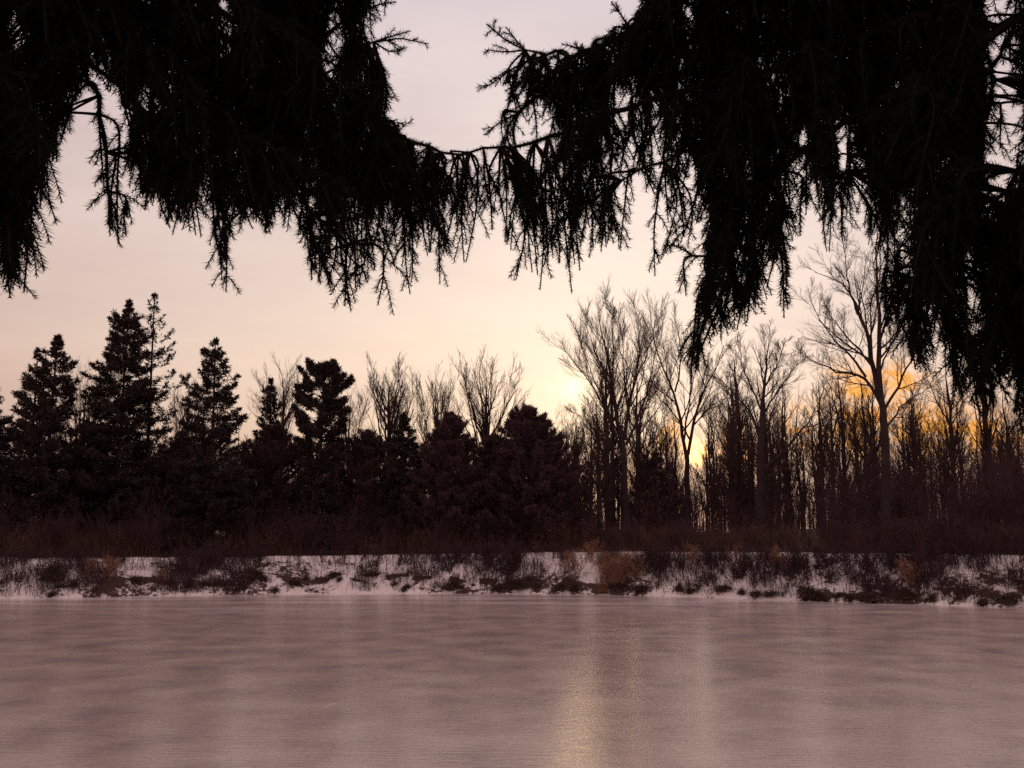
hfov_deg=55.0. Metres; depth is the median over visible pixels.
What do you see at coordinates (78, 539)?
dry grass
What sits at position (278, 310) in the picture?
sky
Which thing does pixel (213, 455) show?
cedar tree
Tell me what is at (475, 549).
bank shrub
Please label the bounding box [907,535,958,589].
bank shrub
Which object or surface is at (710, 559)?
bank shrub
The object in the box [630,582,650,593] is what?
tussock
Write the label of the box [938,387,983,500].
young tree
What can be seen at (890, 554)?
bank shrub
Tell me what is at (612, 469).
young tree
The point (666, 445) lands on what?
young tree
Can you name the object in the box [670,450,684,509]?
young tree
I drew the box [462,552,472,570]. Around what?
bank shrub
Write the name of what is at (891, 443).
young tree
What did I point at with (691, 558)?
bank shrub
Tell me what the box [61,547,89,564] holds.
bank shrub
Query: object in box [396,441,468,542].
cedar tree
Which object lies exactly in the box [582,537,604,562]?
bank shrub
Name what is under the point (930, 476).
young tree
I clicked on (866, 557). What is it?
bank shrub
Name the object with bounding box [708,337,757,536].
young tree
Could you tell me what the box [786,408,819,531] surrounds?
young tree
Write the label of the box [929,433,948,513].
young tree
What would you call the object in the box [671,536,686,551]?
bank shrub
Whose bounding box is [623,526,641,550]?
shrub
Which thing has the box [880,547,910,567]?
bank shrub
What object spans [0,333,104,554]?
spruce tree
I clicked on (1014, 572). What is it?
bank shrub
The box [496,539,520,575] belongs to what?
bank shrub
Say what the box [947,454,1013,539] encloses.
shrub
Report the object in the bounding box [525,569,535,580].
bank shrub
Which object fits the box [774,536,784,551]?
shrub
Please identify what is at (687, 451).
bare tree
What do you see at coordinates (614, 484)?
young tree
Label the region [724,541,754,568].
bank shrub
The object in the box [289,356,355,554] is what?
pine tree
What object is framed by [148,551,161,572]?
bank shrub
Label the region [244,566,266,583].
tussock
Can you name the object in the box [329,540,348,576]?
sapling
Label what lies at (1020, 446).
young tree
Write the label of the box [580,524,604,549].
shrub
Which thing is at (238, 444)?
young tree
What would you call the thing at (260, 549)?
sapling
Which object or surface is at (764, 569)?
bank shrub
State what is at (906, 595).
tussock
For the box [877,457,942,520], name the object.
shrub
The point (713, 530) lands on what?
shrub
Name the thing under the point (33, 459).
cedar tree
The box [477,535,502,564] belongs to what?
bank shrub
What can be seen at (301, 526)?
shrub
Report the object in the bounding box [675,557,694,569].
bank shrub
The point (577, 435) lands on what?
young tree
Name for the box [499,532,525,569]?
bank shrub
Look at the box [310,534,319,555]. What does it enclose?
shrub
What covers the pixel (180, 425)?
young tree
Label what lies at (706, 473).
young tree
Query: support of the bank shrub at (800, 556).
on the ground at (344, 587)
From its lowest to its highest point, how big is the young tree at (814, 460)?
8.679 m
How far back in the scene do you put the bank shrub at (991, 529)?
30.28 m
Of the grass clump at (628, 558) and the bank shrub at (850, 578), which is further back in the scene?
the grass clump at (628, 558)
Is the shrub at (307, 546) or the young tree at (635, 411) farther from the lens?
the young tree at (635, 411)
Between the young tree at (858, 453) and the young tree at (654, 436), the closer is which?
the young tree at (654, 436)
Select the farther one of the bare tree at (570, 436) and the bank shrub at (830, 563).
the bare tree at (570, 436)
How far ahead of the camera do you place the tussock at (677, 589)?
33.41 m
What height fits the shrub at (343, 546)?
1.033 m
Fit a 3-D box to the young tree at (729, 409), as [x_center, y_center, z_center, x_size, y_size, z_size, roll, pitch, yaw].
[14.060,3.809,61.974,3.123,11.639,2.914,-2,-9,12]
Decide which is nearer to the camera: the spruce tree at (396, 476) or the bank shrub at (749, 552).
the bank shrub at (749, 552)
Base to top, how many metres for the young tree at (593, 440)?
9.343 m
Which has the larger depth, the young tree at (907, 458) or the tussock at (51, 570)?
the young tree at (907, 458)
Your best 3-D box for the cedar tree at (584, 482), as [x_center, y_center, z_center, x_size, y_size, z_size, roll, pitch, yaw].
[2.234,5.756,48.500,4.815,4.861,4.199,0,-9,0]
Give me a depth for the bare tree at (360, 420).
56.30 m
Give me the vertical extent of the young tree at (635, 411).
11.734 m
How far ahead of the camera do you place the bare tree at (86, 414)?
56.24 m
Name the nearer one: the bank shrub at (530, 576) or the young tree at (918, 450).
the bank shrub at (530, 576)
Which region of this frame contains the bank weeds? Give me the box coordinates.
[0,532,1020,602]
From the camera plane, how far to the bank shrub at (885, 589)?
30.13 m
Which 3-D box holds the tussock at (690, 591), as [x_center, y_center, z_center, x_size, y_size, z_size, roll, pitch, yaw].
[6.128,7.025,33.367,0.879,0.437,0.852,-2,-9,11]
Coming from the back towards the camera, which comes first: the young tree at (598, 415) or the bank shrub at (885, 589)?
the young tree at (598, 415)
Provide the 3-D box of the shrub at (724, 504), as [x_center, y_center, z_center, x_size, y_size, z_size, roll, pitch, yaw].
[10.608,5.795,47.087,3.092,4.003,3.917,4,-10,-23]
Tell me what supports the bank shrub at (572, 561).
on the ground at (344, 587)
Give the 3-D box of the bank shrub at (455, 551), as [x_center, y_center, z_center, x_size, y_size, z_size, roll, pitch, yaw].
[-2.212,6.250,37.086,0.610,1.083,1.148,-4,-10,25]
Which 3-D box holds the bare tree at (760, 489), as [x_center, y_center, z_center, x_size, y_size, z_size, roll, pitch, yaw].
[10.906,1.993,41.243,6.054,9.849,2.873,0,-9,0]
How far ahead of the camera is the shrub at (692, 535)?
36.34 m
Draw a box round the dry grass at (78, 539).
[0,516,1023,557]
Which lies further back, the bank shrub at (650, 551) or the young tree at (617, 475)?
the young tree at (617, 475)
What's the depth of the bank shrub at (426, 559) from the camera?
36.41 m
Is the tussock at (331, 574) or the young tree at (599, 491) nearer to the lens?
the tussock at (331, 574)
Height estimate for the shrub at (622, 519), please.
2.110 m
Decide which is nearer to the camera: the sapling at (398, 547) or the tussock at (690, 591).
the tussock at (690, 591)
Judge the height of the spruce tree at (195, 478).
9.376 m
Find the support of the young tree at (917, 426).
on the ground at (344, 587)
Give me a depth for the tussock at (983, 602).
28.41 m
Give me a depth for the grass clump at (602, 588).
34.62 m
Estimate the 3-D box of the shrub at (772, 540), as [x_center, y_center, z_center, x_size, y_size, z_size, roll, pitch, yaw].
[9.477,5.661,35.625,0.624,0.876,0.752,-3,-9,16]
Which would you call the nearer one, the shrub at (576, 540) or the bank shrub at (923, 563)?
the bank shrub at (923, 563)
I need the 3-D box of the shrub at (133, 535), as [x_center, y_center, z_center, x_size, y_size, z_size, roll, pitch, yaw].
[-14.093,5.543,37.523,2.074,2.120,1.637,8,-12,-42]
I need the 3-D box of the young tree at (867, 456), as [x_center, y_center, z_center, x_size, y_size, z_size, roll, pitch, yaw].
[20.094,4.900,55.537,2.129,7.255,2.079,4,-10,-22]
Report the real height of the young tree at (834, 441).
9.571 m
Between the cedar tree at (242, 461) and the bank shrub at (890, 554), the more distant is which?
the cedar tree at (242, 461)
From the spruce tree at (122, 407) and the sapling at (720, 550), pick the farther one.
the spruce tree at (122, 407)
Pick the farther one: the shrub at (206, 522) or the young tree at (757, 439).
the young tree at (757, 439)
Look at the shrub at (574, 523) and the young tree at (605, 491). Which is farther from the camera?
the young tree at (605, 491)
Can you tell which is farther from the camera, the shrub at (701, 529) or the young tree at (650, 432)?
the young tree at (650, 432)
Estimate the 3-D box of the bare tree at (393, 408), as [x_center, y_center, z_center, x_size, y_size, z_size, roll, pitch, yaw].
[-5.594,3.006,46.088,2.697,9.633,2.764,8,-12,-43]
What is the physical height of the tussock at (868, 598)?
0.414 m
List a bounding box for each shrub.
[13,546,34,563]
[20,496,54,529]
[39,530,81,569]
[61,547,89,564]
[73,557,95,574]
[79,555,97,577]
[95,552,122,579]
[99,544,117,563]
[111,479,189,554]
[121,506,166,556]
[133,504,175,557]
[137,504,178,553]
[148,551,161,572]
[155,567,172,582]
[156,556,171,567]
[200,507,220,547]
[277,508,334,555]
[294,518,325,555]
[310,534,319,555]
[317,546,325,562]
[335,534,353,554]
[340,549,347,563]
[342,489,399,553]
[354,531,362,553]
[400,544,419,573]
[402,546,424,567]
[410,544,436,574]
[437,540,468,570]
[448,536,464,563]
[460,542,479,563]
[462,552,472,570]
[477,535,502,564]
[478,541,498,563]
[485,535,506,565]
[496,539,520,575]
[498,542,531,574]
[498,571,516,583]
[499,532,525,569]
[500,536,531,571]
[505,561,516,574]
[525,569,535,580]
[526,556,548,578]
[548,536,559,557]
[551,462,630,523]
[557,492,603,549]
[561,545,594,577]
[562,497,604,546]
[570,536,583,550]
[576,514,601,546]
[577,507,613,543]
[578,518,613,551]
[578,529,592,551]
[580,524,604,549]
[581,498,596,546]
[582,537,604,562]
[588,496,616,527]
[607,504,644,535]
[611,513,647,551]
[613,475,661,532]
[621,470,691,510]
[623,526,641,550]
[627,556,648,580]
[628,482,654,504]
[633,543,667,575]
[640,540,667,562]
[640,546,673,577]
[645,482,700,544]
[646,555,656,576]
[648,551,674,568]
[654,510,684,541]
[658,537,675,561]
[665,465,729,528]
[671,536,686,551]
[674,541,703,568]
[674,548,688,567]
[675,515,696,548]
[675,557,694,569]
[676,514,712,546]
[688,513,722,549]
[691,467,781,535]
[691,474,782,536]
[693,538,723,578]
[695,522,708,543]
[695,564,718,586]
[700,491,734,536]
[701,541,729,569]
[702,547,719,568]
[705,570,719,580]
[706,456,776,545]
[708,544,731,573]
[711,525,736,551]
[713,489,774,540]
[715,560,744,581]
[717,529,734,559]
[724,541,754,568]
[726,559,746,578]
[728,551,766,576]
[729,537,752,578]
[732,467,810,526]
[738,539,761,568]
[746,567,764,588]
[754,554,774,583]
[755,515,783,541]
[758,495,812,547]
[765,526,786,551]
[765,531,780,551]
[765,542,788,573]
[767,553,779,574]
[769,480,798,532]
[771,563,797,579]
[772,462,857,546]
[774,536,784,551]
[776,482,813,538]
[778,548,798,581]
[781,547,812,582]
[783,548,811,572]
[787,547,809,570]
[788,544,828,572]
[792,539,803,554]
[799,528,816,549]
[805,541,825,560]
[809,507,832,548]
[820,566,842,584]
[822,546,849,572]
[822,550,845,575]
[825,453,891,544]
[826,535,857,560]
[838,549,853,565]
[839,558,862,583]
[840,558,852,573]
[842,458,928,540]
[848,525,884,570]
[849,567,867,585]
[850,561,890,586]
[856,544,880,570]
[856,552,876,570]
[858,563,877,581]
[865,535,898,567]
[865,569,894,595]
[867,460,949,533]
[868,457,931,530]
[875,547,889,564]
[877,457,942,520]
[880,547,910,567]
[880,551,898,573]
[882,540,897,571]
[895,556,921,588]
[906,542,952,584]
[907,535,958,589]
[911,539,954,577]
[915,455,994,545]
[915,465,994,542]
[932,516,965,564]
[943,482,996,537]
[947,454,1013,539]
[951,532,992,560]
[955,443,1023,525]
[963,454,1023,510]
[965,530,1001,566]
[967,431,1023,526]
[971,448,1023,517]
[976,515,1023,557]
[985,518,1015,554]
[992,513,1023,553]
[1002,558,1023,585]
[1004,518,1023,563]
[1008,524,1023,553]
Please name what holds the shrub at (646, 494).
on the ground at (344, 587)
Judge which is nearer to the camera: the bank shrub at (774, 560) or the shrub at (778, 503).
the bank shrub at (774, 560)
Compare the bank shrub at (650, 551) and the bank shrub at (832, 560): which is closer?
the bank shrub at (832, 560)
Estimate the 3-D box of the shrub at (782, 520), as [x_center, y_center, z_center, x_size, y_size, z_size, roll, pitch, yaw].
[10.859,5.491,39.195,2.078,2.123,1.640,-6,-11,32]
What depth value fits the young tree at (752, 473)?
44.69 m
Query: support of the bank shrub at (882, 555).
on the ground at (344, 587)
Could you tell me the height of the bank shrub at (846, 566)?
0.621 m
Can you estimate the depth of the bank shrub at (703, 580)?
33.30 m
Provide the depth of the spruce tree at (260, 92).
2.17 m
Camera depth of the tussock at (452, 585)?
35.38 m
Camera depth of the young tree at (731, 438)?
56.12 m
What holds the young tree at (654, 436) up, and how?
on the ground at (344, 587)
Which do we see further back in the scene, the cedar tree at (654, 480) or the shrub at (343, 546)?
the cedar tree at (654, 480)
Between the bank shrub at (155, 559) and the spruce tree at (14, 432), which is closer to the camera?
the bank shrub at (155, 559)
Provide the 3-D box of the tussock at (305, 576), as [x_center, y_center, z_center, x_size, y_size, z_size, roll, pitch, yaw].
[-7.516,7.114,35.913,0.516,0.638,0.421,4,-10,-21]
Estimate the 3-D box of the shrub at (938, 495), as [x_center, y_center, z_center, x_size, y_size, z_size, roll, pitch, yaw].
[17.791,4.872,39.375,2.556,3.310,3.239,-2,-9,12]
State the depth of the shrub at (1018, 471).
36.38 m
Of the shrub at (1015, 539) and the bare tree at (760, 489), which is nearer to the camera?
the shrub at (1015, 539)
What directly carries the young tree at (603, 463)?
on the ground at (344, 587)
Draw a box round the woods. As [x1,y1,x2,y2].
[51,407,1023,539]
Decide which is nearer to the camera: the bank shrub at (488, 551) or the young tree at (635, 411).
the bank shrub at (488, 551)
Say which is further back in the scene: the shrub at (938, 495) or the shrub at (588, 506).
the shrub at (588, 506)
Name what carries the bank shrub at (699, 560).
on the ground at (344, 587)
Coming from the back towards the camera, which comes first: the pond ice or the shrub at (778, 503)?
the shrub at (778, 503)
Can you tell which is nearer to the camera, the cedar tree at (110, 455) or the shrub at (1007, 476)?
the shrub at (1007, 476)
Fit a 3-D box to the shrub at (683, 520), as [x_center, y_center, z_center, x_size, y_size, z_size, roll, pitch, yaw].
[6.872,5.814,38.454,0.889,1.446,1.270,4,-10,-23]
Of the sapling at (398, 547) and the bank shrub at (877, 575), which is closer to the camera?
the bank shrub at (877, 575)
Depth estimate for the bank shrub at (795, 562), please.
32.41 m
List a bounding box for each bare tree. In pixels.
[56,354,104,451]
[156,371,207,443]
[245,353,306,489]
[323,382,381,506]
[363,351,425,504]
[404,359,469,491]
[448,345,531,545]
[537,275,680,547]
[547,405,590,547]
[634,286,737,546]
[700,319,843,546]
[766,223,948,547]
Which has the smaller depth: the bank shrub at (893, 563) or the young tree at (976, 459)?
the bank shrub at (893, 563)
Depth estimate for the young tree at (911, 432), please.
49.26 m
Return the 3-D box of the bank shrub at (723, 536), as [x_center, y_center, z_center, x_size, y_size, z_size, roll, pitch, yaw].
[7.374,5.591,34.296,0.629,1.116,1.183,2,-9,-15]
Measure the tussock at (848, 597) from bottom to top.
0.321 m
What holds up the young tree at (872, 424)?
on the ground at (344, 587)
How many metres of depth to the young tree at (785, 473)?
60.62 m
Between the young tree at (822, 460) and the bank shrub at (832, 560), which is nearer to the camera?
the bank shrub at (832, 560)
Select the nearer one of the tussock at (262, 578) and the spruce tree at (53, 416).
the tussock at (262, 578)
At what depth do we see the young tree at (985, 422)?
48.32 m
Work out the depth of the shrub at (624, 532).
38.02 m
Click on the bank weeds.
(191, 566)
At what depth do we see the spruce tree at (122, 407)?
40.65 m
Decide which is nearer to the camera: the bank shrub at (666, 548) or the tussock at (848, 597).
the tussock at (848, 597)
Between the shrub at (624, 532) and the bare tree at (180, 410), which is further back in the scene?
the bare tree at (180, 410)
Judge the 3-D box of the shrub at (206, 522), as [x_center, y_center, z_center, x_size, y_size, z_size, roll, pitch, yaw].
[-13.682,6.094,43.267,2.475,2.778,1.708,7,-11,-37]
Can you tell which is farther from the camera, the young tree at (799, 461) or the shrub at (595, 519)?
the young tree at (799, 461)
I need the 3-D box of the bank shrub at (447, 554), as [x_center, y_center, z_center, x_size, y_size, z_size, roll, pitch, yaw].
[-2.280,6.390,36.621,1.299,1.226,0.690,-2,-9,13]
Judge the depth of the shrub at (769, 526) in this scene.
42.64 m
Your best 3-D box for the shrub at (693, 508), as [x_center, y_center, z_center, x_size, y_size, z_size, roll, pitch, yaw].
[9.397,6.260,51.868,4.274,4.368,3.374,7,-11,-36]
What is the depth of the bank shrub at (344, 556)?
37.23 m
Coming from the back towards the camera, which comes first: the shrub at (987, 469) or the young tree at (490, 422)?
the young tree at (490, 422)
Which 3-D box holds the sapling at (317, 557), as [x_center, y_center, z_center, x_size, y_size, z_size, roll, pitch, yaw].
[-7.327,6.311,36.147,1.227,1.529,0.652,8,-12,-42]
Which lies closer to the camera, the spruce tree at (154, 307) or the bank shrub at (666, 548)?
the bank shrub at (666, 548)
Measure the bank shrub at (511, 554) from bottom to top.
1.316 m
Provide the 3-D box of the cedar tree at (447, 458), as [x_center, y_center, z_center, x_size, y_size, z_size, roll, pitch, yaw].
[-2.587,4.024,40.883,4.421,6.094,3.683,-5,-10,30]
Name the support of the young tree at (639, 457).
on the ground at (344, 587)
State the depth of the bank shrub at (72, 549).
34.40 m
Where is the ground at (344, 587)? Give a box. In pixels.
[0,529,1023,607]
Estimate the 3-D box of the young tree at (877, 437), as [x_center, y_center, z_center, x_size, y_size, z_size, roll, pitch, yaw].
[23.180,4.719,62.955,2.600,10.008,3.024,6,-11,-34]
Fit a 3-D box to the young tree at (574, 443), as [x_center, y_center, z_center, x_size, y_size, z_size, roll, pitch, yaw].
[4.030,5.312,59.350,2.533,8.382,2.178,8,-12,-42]
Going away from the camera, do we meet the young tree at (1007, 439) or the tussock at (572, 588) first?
the tussock at (572, 588)
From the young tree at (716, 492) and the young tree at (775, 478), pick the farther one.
the young tree at (775, 478)
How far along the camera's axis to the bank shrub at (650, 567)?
34.55 m
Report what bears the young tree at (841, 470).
on the ground at (344, 587)
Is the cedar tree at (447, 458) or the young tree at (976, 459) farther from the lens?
the young tree at (976, 459)
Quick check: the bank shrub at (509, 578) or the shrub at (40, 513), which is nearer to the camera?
the bank shrub at (509, 578)
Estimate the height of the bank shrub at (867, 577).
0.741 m
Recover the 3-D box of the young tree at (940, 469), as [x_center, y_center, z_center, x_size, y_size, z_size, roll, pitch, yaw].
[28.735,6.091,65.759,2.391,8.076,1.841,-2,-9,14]
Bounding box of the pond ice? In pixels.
[0,593,1023,767]
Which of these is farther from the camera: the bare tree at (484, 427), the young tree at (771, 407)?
the young tree at (771, 407)
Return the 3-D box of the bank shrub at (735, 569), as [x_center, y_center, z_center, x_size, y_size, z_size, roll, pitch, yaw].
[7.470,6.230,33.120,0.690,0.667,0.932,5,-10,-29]
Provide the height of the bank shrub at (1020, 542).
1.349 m
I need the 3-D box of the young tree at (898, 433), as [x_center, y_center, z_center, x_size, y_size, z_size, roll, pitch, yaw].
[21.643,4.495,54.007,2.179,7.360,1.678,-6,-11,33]
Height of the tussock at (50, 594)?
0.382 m
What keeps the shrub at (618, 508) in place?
on the ground at (344, 587)
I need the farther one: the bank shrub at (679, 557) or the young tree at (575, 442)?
the young tree at (575, 442)
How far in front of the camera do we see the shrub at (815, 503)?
41.83 m
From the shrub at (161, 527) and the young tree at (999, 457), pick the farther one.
the young tree at (999, 457)
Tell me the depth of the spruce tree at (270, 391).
45.27 m
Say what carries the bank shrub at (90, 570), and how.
on the ground at (344, 587)
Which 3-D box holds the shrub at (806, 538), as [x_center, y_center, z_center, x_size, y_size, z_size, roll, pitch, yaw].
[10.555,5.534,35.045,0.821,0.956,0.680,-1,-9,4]
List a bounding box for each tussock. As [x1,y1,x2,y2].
[31,558,75,582]
[42,590,58,597]
[66,580,79,588]
[126,572,145,585]
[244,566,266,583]
[255,573,271,583]
[267,585,281,593]
[281,578,297,586]
[292,579,304,586]
[301,573,312,580]
[321,569,345,578]
[360,568,384,577]
[401,582,413,590]
[437,578,465,592]
[489,581,505,592]
[507,579,528,591]
[530,582,541,590]
[546,583,565,589]
[564,583,581,593]
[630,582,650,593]
[672,578,683,592]
[682,586,700,595]
[709,583,736,591]
[736,585,746,595]
[745,588,760,597]
[754,588,783,597]
[793,582,825,599]
[808,592,829,601]
[831,591,845,598]
[845,594,855,599]
[852,592,889,601]
[895,589,918,600]
[926,590,936,604]
[970,597,993,605]
[986,590,1023,605]
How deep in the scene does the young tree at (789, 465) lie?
72.51 m
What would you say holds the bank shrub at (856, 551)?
on the ground at (344, 587)
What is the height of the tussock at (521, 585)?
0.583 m
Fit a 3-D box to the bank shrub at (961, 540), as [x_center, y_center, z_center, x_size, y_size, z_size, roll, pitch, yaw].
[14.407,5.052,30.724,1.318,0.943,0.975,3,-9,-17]
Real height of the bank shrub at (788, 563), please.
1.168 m
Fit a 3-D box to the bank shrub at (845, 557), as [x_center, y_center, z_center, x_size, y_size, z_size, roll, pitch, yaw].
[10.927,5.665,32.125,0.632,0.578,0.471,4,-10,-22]
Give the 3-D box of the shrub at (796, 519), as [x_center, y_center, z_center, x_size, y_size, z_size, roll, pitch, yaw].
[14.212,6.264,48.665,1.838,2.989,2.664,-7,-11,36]
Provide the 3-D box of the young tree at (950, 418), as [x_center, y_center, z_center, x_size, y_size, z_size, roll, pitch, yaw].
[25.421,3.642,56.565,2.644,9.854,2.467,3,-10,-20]
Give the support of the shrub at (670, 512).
on the ground at (344, 587)
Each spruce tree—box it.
[0,0,480,315]
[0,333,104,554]
[0,346,90,545]
[0,395,47,543]
[36,298,204,554]
[87,291,202,538]
[108,337,268,556]
[234,377,287,548]
[365,411,429,553]
[442,0,1023,436]
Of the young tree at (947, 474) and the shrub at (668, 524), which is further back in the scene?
the young tree at (947, 474)
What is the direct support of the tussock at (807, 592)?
on the ground at (344, 587)
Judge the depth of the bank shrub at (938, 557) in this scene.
30.08 m
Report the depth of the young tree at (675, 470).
50.93 m
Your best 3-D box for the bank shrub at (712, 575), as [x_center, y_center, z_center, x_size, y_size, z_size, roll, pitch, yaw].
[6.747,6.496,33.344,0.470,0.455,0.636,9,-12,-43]
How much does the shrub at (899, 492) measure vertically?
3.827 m
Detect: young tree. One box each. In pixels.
[40,420,71,509]
[163,396,192,443]
[216,426,254,473]
[474,396,501,444]
[563,402,597,544]
[564,424,589,501]
[565,405,595,502]
[574,320,627,545]
[576,410,616,544]
[577,401,602,517]
[579,391,602,517]
[580,404,602,478]
[584,349,638,545]
[590,414,620,497]
[602,421,634,546]
[613,368,677,501]
[614,444,629,527]
[619,361,662,503]
[623,403,670,505]
[627,408,663,492]
[630,438,659,536]
[645,419,671,500]
[647,410,682,491]
[648,407,680,487]
[657,402,693,504]
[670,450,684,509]
[691,427,719,529]
[692,399,730,537]
[694,403,727,508]
[702,431,735,538]
[707,369,749,533]
[707,370,757,545]
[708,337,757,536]
[711,358,750,479]
[712,414,743,505]
[729,398,772,545]
[741,410,757,483]
[742,361,790,544]
[742,448,756,493]
[747,387,780,503]
[752,380,793,523]
[754,415,793,530]
[767,366,805,530]
[769,416,793,535]
[775,428,796,491]
[775,435,805,534]
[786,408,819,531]
[789,424,816,533]
[798,353,846,534]
[798,388,846,532]
[798,407,827,527]
[802,409,834,523]
[811,374,852,516]
[817,358,867,545]
[820,409,845,498]
[826,346,896,493]
[836,446,853,490]
[840,409,869,491]
[845,380,878,501]
[849,386,894,516]
[850,407,880,491]
[851,363,894,505]
[863,440,880,506]
[888,397,927,529]
[888,402,921,502]
[890,378,941,504]
[890,411,922,496]
[894,372,931,475]
[894,404,931,498]
[894,405,937,478]
[900,403,937,476]
[913,441,939,502]
[921,423,942,517]
[922,351,973,491]
[924,416,955,522]
[925,408,960,501]
[926,365,973,500]
[926,395,973,496]
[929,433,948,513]
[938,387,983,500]
[957,326,1012,506]
[961,409,995,486]
[963,419,985,505]
[970,398,1020,480]
[983,382,1023,471]
[992,402,1023,477]
[994,394,1023,467]
[1010,416,1023,477]
[1012,417,1023,482]
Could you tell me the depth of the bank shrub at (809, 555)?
32.21 m
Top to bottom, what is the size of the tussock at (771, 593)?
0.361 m
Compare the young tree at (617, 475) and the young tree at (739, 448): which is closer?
the young tree at (739, 448)
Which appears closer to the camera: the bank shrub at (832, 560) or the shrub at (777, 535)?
the bank shrub at (832, 560)
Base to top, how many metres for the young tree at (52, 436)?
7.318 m
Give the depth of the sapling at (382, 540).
36.30 m
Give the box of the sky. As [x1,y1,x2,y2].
[0,0,1023,532]
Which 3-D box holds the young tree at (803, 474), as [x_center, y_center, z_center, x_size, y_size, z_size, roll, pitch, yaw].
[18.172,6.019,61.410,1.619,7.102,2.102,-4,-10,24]
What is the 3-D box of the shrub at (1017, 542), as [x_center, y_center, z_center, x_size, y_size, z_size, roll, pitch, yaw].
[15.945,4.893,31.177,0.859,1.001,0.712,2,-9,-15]
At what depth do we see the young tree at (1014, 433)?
55.88 m
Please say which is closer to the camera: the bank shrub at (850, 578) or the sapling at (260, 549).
the bank shrub at (850, 578)
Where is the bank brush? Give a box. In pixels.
[814,531,1023,600]
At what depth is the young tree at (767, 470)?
43.61 m
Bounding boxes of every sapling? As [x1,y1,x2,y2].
[218,525,256,578]
[250,529,272,563]
[256,534,277,565]
[283,539,298,573]
[304,536,328,576]
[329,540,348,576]
[379,525,413,577]
[391,530,414,565]
[636,505,691,577]
[704,526,740,577]
[745,516,775,584]
[764,509,814,571]
[808,516,853,581]
[852,518,884,590]
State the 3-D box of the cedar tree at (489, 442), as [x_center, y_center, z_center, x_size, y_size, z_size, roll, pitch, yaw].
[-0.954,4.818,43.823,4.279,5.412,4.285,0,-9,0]
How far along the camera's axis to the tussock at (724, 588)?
32.62 m
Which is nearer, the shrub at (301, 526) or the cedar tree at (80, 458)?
the shrub at (301, 526)
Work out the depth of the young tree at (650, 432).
58.74 m
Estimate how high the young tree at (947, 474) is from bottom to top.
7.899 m
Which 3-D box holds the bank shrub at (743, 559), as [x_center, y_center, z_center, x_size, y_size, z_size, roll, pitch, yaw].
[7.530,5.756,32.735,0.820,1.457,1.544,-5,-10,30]
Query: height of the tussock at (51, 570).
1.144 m
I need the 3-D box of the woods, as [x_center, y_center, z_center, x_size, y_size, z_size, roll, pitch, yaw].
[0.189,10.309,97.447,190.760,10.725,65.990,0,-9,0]
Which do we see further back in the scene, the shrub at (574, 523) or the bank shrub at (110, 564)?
the shrub at (574, 523)
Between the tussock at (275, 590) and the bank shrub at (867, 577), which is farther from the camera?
the tussock at (275, 590)
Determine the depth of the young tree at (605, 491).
49.38 m
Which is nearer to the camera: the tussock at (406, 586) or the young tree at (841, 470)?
the tussock at (406, 586)
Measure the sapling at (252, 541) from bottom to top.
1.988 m
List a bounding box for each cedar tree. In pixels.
[0,429,63,525]
[50,422,156,518]
[52,420,127,524]
[123,437,213,526]
[150,429,206,550]
[191,434,241,535]
[212,422,311,548]
[214,440,293,547]
[278,436,353,514]
[292,448,380,547]
[324,428,408,547]
[339,434,408,512]
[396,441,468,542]
[401,411,498,546]
[431,432,483,487]
[455,432,526,546]
[465,402,595,549]
[536,454,604,547]
[628,451,688,543]
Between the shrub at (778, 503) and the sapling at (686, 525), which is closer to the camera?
the sapling at (686, 525)
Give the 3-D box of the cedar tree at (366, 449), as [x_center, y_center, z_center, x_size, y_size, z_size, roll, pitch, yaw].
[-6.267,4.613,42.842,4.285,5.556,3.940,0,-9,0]
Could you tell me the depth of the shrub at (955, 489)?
40.05 m
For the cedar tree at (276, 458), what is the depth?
42.37 m
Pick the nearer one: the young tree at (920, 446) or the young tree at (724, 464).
the young tree at (920, 446)
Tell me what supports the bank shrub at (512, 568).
on the ground at (344, 587)
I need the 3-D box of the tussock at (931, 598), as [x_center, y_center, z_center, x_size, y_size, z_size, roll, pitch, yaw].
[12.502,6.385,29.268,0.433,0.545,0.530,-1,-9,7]
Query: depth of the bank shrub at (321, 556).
37.39 m
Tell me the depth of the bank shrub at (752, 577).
32.19 m
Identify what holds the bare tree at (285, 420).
on the ground at (344, 587)
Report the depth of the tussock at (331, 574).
35.84 m
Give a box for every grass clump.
[588,554,641,582]
[590,580,610,591]
[593,549,614,564]
[607,549,642,571]
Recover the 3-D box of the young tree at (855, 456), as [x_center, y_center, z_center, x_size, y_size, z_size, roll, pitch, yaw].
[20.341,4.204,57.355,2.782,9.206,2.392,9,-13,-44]
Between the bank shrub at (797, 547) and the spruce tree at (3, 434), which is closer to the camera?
the bank shrub at (797, 547)
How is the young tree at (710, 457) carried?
on the ground at (344, 587)
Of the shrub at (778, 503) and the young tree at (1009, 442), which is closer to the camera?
the shrub at (778, 503)
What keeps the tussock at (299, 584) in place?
on the ground at (344, 587)
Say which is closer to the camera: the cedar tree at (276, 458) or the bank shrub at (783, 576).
the bank shrub at (783, 576)

